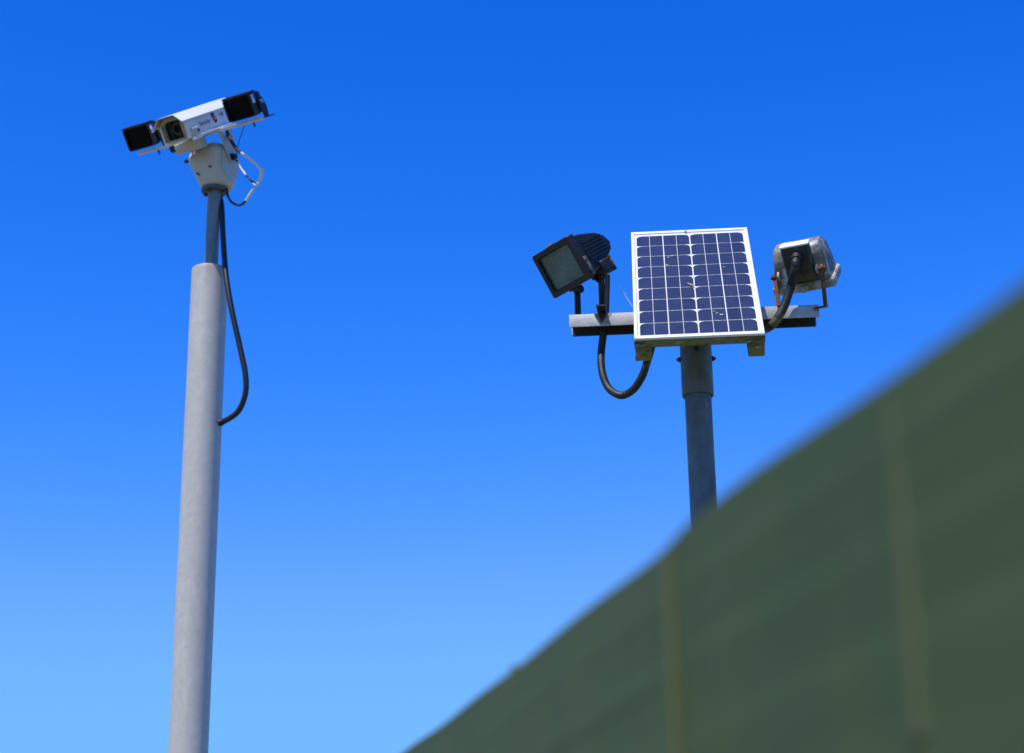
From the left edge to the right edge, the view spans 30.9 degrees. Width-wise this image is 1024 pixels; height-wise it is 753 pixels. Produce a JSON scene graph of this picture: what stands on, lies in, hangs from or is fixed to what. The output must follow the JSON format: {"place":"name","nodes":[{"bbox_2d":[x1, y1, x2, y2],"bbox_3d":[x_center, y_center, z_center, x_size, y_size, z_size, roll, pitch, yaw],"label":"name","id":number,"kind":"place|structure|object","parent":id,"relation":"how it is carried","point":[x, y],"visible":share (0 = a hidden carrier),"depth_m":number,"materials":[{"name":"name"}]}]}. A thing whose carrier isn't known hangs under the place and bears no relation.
{"place":"outdoors","nodes":[
{"label":"outdoors","id":0,"kind":"place"},
{"bbox_2d":[0,0,1023,752],"label":"sky","id":1,"kind":"structure","parent":0,"point":[426,476],"materials":[{"name":"blue"}]},
{"label":"ground","id":2,"kind":"structure","parent":0,"visible":0},
{"bbox_2d":[168,183,226,752],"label":"camera pole","id":3,"kind":"object","parent":2,"relation":"on","point":[193,638],"visible":0.93,"depth_m":5.97,"materials":[{"name":"metal"}]},
{"bbox_2d":[122,90,274,205],"bbox_3d":[-1.086,-0.792,6.349,0.364,0.423,0.544,16,-26,-39],"label":"surveillance camera","id":4,"kind":"object","parent":3,"relation":"attached to","point":[184,131],"visible":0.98,"depth_m":6.35,"materials":[{"name":"beige paint"}]},
{"bbox_2d":[219,195,248,424],"bbox_3d":[-0.956,-0.254,6.214,0.191,0.868,0.065,-14,-24,33],"label":"power cable","id":5,"kind":"object","parent":3,"relation":"attached to","point":[235,413],"visible":1,"depth_m":6.14,"materials":[{"name":"black rubber"}]},
{"bbox_2d":[569,304,819,519],"bbox_3d":[0.452,1.366,3.863,0.589,3.219,0.200,-1,-20,0],"label":"light pole","id":6,"kind":"object","parent":2,"relation":"on","point":[697,378],"visible":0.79,"depth_m":4.32,"materials":[{"name":"metal"}]},
{"bbox_2d":[532,233,616,322],"bbox_3d":[0.161,-0.226,4.457,0.152,0.244,0.194,12,-23,-31],"label":"floodlight","id":7,"kind":"object","parent":6,"relation":"attached to","point":[570,263],"visible":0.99,"depth_m":4.46,"materials":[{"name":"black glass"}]},
{"bbox_2d":[597,326,654,398],"bbox_3d":[0.266,-0.048,4.344,0.167,0.213,0.055,-15,-24,34],"label":"lamp cable","id":8,"kind":"object","parent":6,"relation":"hanging from","point":[630,391],"visible":0.88,"depth_m":4.33,"materials":[{"name":"black rubber"}]},
{"bbox_2d":[631,247,764,360],"bbox_3d":[0.433,-0.195,4.394,0.292,0.564,0.054,-2,-62,4],"label":"timber frame","id":9,"kind":"object","parent":6,"relation":"attached to","point":[755,347],"visible":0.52,"depth_m":4.14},
{"bbox_2d":[631,227,764,340],"bbox_3d":[0.431,-0.228,4.391,0.290,0.591,0.011,-2,-62,4],"label":"solar panel","id":10,"kind":"object","parent":9,"relation":"attached to","point":[715,267],"visible":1,"depth_m":4.37,"materials":[{"name":"blue glass"}]},
{"bbox_2d":[770,236,841,308],"bbox_3d":[0.688,-0.250,4.387,0.150,0.161,0.159,-10,21,23],"label":"floodlight","id":11,"kind":"object","parent":6,"relation":"attached to","point":[820,268],"visible":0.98,"depth_m":4.35,"materials":[{"name":"metal"}]},
{"bbox_2d":[764,257,799,333],"bbox_3d":[0.633,-0.188,4.347,0.044,0.156,0.148,13,-24,-34],"label":"lamp cable","id":12,"kind":"object","parent":11,"relation":"attached to","point":[774,321],"visible":0.94,"depth_m":4.33,"materials":[{"name":"black rubber"}]},
{"bbox_2d":[403,282,1023,752],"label":"screen fence","id":13,"kind":"object","parent":2,"relation":"on","point":[849,580],"visible":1,"depth_m":0.79,"materials":[{"name":"fabric"}]}
]}

